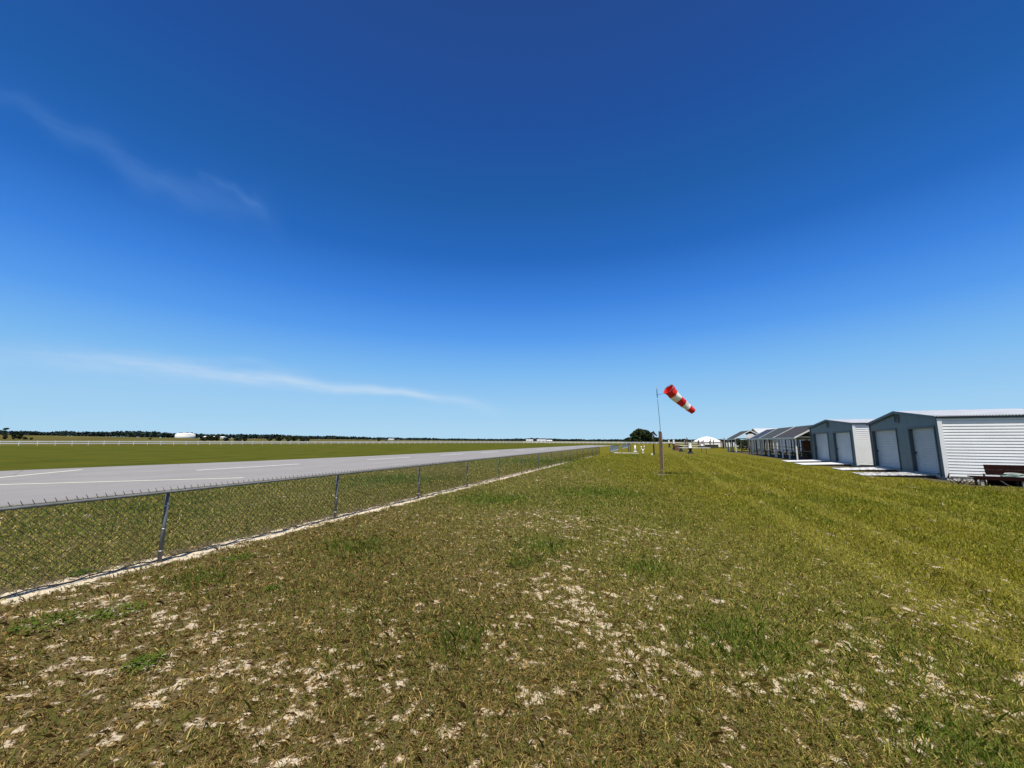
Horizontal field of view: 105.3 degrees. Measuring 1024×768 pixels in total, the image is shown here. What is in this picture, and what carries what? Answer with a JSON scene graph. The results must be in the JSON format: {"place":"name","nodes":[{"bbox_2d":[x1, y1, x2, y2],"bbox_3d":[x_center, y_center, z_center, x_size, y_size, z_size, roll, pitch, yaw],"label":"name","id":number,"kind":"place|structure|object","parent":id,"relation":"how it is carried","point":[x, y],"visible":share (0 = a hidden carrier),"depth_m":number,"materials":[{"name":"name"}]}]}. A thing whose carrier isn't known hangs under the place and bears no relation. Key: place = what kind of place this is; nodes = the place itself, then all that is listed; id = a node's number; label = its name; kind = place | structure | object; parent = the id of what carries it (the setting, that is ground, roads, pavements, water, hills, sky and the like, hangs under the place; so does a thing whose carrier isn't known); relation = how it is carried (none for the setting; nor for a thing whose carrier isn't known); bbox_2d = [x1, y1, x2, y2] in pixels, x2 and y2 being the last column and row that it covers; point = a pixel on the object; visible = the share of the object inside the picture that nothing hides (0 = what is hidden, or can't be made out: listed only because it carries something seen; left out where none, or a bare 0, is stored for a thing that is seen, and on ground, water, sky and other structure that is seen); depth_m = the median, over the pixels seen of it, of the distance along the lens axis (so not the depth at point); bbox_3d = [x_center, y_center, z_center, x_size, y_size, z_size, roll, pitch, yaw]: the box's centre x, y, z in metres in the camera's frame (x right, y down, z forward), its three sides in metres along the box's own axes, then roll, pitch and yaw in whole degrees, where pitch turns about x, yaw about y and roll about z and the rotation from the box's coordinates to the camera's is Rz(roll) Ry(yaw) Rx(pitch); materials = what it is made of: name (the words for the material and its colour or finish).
{"place":"outdoors","nodes":[
{"label":"outdoors","id":0,"kind":"place"},
{"bbox_2d":[0,435,1023,767],"bbox_3d":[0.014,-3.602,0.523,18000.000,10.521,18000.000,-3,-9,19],"label":"ground","id":1,"kind":"structure","parent":0,"point":[24,457],"depth_m":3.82,"materials":[{"name":"green plant"}]},
{"bbox_2d":[16,433,23,438],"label":"bush","id":2,"kind":"object","parent":1,"relation":"on","point":[19,436],"visible":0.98,"depth_m":251.96,"materials":[{"name":"green plant"}]},
{"bbox_2d":[8,608,84,634],"bbox_3d":[-4.052,2.076,3.414,0.447,0.060,0.453,-3,-9,19],"label":"weed","id":3,"kind":"object","parent":1,"relation":"on","point":[47,622],"visible":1,"depth_m":3.40,"materials":[{"name":"green plant"}]},
{"bbox_2d":[65,568,91,576],"bbox_3d":[-5.146,2.249,4.644,0.248,0.062,0.242,-3,-9,19],"label":"weed","id":4,"kind":"object","parent":1,"relation":"on","point":[80,572],"visible":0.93,"depth_m":4.62,"materials":[{"name":"green plant"}]},
{"bbox_2d":[84,600,145,620],"bbox_3d":[-3.671,2.107,3.618,0.410,0.061,0.411,-3,-9,19],"label":"weed","id":5,"kind":"object","parent":1,"relation":"on","point":[111,610],"visible":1,"depth_m":3.61,"materials":[{"name":"green plant"}]},
{"bbox_2d":[121,648,168,671],"bbox_3d":[-2.630,1.992,2.806,0.239,0.062,0.254,-3,-9,19],"label":"weed","id":6,"kind":"object","parent":1,"relation":"on","point":[153,656],"visible":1,"depth_m":2.80,"materials":[{"name":"green plant"}]},
{"bbox_2d":[174,433,195,437],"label":"storage tank","id":7,"kind":"object","parent":1,"relation":"on","point":[184,435],"visible":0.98,"depth_m":605.11,"materials":[{"name":"metal"}]},
{"bbox_2d":[200,436,208,440],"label":"bush","id":8,"kind":"object","parent":1,"relation":"on","point":[204,438],"visible":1,"depth_m":257.06,"materials":[{"name":"green plant"}]},
{"bbox_2d":[213,435,220,440],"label":"bush","id":9,"kind":"object","parent":1,"relation":"on","point":[217,437],"visible":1,"depth_m":255.18,"materials":[{"name":"green plant"}]},
{"bbox_2d":[221,551,255,561],"bbox_3d":[-3.701,2.349,5.289,0.404,0.063,0.400,-3,-9,19],"label":"weed","id":10,"kind":"object","parent":1,"relation":"on","point":[240,556],"visible":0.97,"depth_m":5.27,"materials":[{"name":"green plant"}]},
{"bbox_2d":[0,441,523,444],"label":"rail fence","id":11,"kind":"object","parent":1,"relation":"on","point":[366,442],"visible":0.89,"depth_m":130.34,"materials":[{"name":"white wood"}]},
{"bbox_2d":[266,584,280,590],"bbox_3d":[-2.574,2.198,4.201,0.144,0.056,0.149,5,-10,-31],"label":"weed","id":12,"kind":"object","parent":1,"relation":"on","point":[270,587],"visible":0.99,"depth_m":4.20,"materials":[{"name":"green plant"}]},
{"bbox_2d":[275,436,283,440],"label":"bush","id":13,"kind":"object","parent":1,"relation":"on","point":[279,438],"visible":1,"depth_m":276.43,"materials":[{"name":"green plant"}]},
{"bbox_2d":[0,447,599,598],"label":"chain link fence","id":14,"kind":"object","parent":1,"relation":"on","point":[163,528],"visible":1,"depth_m":5.80,"materials":[{"name":"metal"}]},
{"bbox_2d":[0,445,613,507],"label":"runway","id":15,"kind":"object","parent":1,"relation":"on","point":[24,489],"visible":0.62,"depth_m":17.87,"materials":[{"name":"grey asphalt"}]},
{"bbox_2d":[0,478,220,484],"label":"runway marking","id":16,"kind":"object","parent":15,"relation":"on","point":[109,481],"visible":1,"depth_m":14.50,"materials":[{"name":"paint"}]},
{"bbox_2d":[0,430,734,441],"bbox_3d":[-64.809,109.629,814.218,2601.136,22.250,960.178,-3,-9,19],"label":"woods","id":17,"kind":"object","parent":1,"relation":"on","point":[135,434],"visible":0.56,"depth_m":786.18,"materials":[{"name":"green plant"}]},
{"bbox_2d":[610,445,618,451],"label":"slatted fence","id":18,"kind":"object","parent":1,"relation":"on","point":[614,448],"visible":0.96,"depth_m":61.67,"materials":[{"name":"metal"}]},
{"bbox_2d":[524,441,736,443],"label":"rail fence","id":19,"kind":"object","parent":1,"relation":"on","point":[596,442],"visible":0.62,"depth_m":227.68,"materials":[{"name":"white wood"}]},
{"bbox_2d":[623,428,655,443],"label":"oak tree","id":20,"kind":"object","parent":1,"relation":"on","point":[640,436],"visible":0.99,"depth_m":255.68,"materials":[{"name":"green plant"}]},
{"bbox_2d":[651,431,656,454],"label":"windsock","id":21,"kind":"object","parent":1,"relation":"on","point":[653,432],"visible":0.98,"depth_m":45.82,"materials":[{"name":"black fabric"}]},
{"bbox_2d":[650,437,658,443],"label":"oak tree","id":22,"kind":"object","parent":1,"relation":"on","point":[656,441],"visible":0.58,"depth_m":257.31,"materials":[{"name":"green plant"}]},
{"bbox_2d":[656,385,694,474],"bbox_3d":[7.928,2.200,18.627,1.965,4.363,0.843,0,-8,1],"label":"windsock","id":23,"kind":"object","parent":1,"relation":"on","point":[672,393],"visible":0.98,"depth_m":18.79,"materials":[{"name":"fabric"}]},
{"bbox_2d":[678,444,703,451],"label":"work stand","id":24,"kind":"object","parent":1,"relation":"on","point":[680,450],"visible":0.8,"depth_m":60.19,"materials":[{"name":"white metal"}]},
{"bbox_2d":[678,443,706,453],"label":"work stand","id":25,"kind":"object","parent":1,"relation":"on","point":[690,449],"visible":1,"depth_m":51.08,"materials":[{"name":"white metal"}]},
{"bbox_2d":[684,438,726,448],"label":"lumber rack","id":26,"kind":"object","parent":1,"relation":"on","point":[713,445],"visible":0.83,"depth_m":90.29,"materials":[{"name":"white metal"}]},
{"bbox_2d":[693,437,719,441],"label":"fabric dome","id":27,"kind":"structure","parent":1,"relation":"on","point":[706,439],"depth_m":321.04,"materials":[{"name":"white fabric"}]},
{"bbox_2d":[705,443,738,446],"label":"white panel fence","id":28,"kind":"object","parent":1,"relation":"on","point":[720,444],"visible":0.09,"depth_m":115.17,"materials":[{"name":"plastic"}]},
{"bbox_2d":[734,439,744,448],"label":"bush","id":29,"kind":"object","parent":1,"relation":"on","point":[738,441],"visible":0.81,"depth_m":82.84,"materials":[{"name":"green plant"}]},
{"bbox_2d":[738,439,747,448],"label":"bush","id":30,"kind":"object","parent":1,"relation":"on","point":[745,443],"visible":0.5,"depth_m":82.68,"materials":[{"name":"green plant"}]},
{"bbox_2d":[727,430,765,452],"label":"shelter","id":31,"kind":"object","parent":1,"relation":"on","point":[749,433],"visible":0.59,"depth_m":60.54,"materials":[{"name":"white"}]},
{"bbox_2d":[749,428,777,449],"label":"white building","id":32,"kind":"structure","parent":1,"relation":"on","point":[757,430],"depth_m":71.21,"materials":[{"name":"metal"}]},
{"bbox_2d":[749,428,798,455],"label":"shelter","id":33,"kind":"object","parent":1,"relation":"on","point":[761,434],"visible":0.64,"depth_m":47.74,"materials":[{"name":"grey metal"}]},
{"bbox_2d":[759,426,809,457],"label":"shelter","id":34,"kind":"object","parent":1,"relation":"on","point":[771,435],"visible":0.63,"depth_m":42.58,"materials":[{"name":"grey metal"}]},
{"bbox_2d":[777,450,794,455],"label":"picnic table","id":35,"kind":"object","parent":1,"relation":"on","point":[785,453],"visible":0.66,"depth_m":41.79,"materials":[{"name":"brown wood"}]},
{"bbox_2d":[777,439,801,451],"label":"white building","id":36,"kind":"structure","parent":1,"relation":"on","point":[783,443],"depth_m":60.14,"materials":[{"name":"metal"}]},
{"bbox_2d":[773,425,813,459],"bbox_3d":[27.903,5.482,36.698,4.140,3.217,6.750,-3,-9,19],"label":"shelter","id":37,"kind":"object","parent":1,"relation":"on","point":[796,432],"visible":0.52,"depth_m":36.81,"materials":[{"name":"grey metal"}]},
{"bbox_2d":[801,440,811,457],"bbox_3d":[29.440,6.461,38.745,1.000,1.720,0.615,-3,-9,19],"label":"cupboard","id":38,"kind":"object","parent":37,"relation":"on","point":[805,445],"visible":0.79,"depth_m":38.60,"materials":[{"name":"brown wood"}]},
{"bbox_2d":[799,451,811,458],"bbox_3d":[27.504,6.554,35.747,1.500,0.760,1.800,-3,-9,20],"label":"picnic table","id":39,"kind":"object","parent":1,"relation":"on","point":[806,455],"visible":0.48,"depth_m":35.65,"materials":[{"name":"brown wood"}]},
{"bbox_2d":[807,419,874,466],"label":"storage shed","id":40,"kind":"structure","parent":1,"relation":"on","point":[842,440],"depth_m":27.49,"materials":[{"name":"grey metal"}]},
{"bbox_2d":[815,434,829,459],"bbox_3d":[24.901,4.997,31.186,0.046,2.090,3.320,-3,-9,23],"label":"roll up door","id":41,"kind":"structure","parent":40,"relation":"in","point":[821,439],"depth_m":31.36,"materials":[{"name":"white metal"}]},
{"bbox_2d":[836,432,852,462],"bbox_3d":[23.125,4.397,27.105,0.105,2.090,3.060,-3,-9,23],"label":"roll up door","id":42,"kind":"structure","parent":40,"relation":"in","point":[843,441],"depth_m":27.24,"materials":[{"name":"white metal"}]},
{"bbox_2d":[866,408,1023,479],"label":"storage shed","id":43,"kind":"structure","parent":1,"relation":"on","point":[955,444],"depth_m":16.94,"materials":[{"name":"grey metal"}]},
{"bbox_2d":[875,430,899,468],"bbox_3d":[21.437,3.683,22.233,0.105,2.090,3.370,-4,-9,26],"label":"roll up door","id":44,"kind":"structure","parent":43,"relation":"in","point":[887,449],"depth_m":22.34,"materials":[{"name":"white metal"}]},
{"bbox_2d":[912,428,939,473],"bbox_3d":[19.455,3.105,18.305,0.105,2.090,2.460,-4,-9,26],"label":"roll up door","id":45,"kind":"structure","parent":43,"relation":"in","point":[924,441],"depth_m":18.41,"materials":[{"name":"white metal"}]},
{"bbox_2d":[945,473,973,483],"bbox_3d":[17.195,3.650,15.008,0.791,0.424,0.318,-1,-8,10],"label":"scrap tangle","id":46,"kind":"object","parent":1,"relation":"on","point":[961,480],"visible":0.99,"depth_m":14.99,"materials":[{"name":"grey metal"}]},
{"bbox_2d":[967,465,1023,486],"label":"bench","id":47,"kind":"object","parent":1,"relation":"on","point":[1000,480],"visible":0.82,"depth_m":14.71,"materials":[{"name":"brown wood"}]},
{"bbox_2d":[1000,473,1023,477],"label":"garden hose","id":48,"kind":"object","parent":47,"relation":"on","point":[1012,475],"visible":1,"depth_m":14.44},
{"bbox_2d":[0,0,1023,440],"label":"sky","id":49,"kind":"structure","parent":0,"point":[464,219],"materials":[{"name":"blue"}]},
{"bbox_2d":[673,445,679,450],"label":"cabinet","id":50,"kind":"object","parent":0,"point":[676,448],"visible":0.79,"depth_m":69.03,"materials":[{"name":"brown wood"}]},
{"bbox_2d":[781,460,826,462],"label":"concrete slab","id":51,"kind":"structure","parent":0,"point":[807,461],"depth_m":30.65,"materials":[{"name":"white concrete"}]},
{"bbox_2d":[796,462,849,465],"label":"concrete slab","id":52,"kind":"structure","parent":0,"point":[829,464],"depth_m":26.70,"materials":[{"name":"white concrete"}]},
{"bbox_2d":[833,467,897,471],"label":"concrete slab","id":53,"kind":"structure","parent":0,"point":[876,469],"depth_m":21.71,"materials":[{"name":"white concrete"}]},
{"bbox_2d":[852,472,933,477],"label":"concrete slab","id":54,"kind":"structure","parent":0,"point":[903,474],"depth_m":18.26,"materials":[{"name":"white concrete"}]},
{"bbox_2d":[947,478,986,481],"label":"gravel","id":55,"kind":"structure","parent":0,"point":[958,479],"depth_m":16.38,"materials":[{"name":"grey gravel"}]}
]}

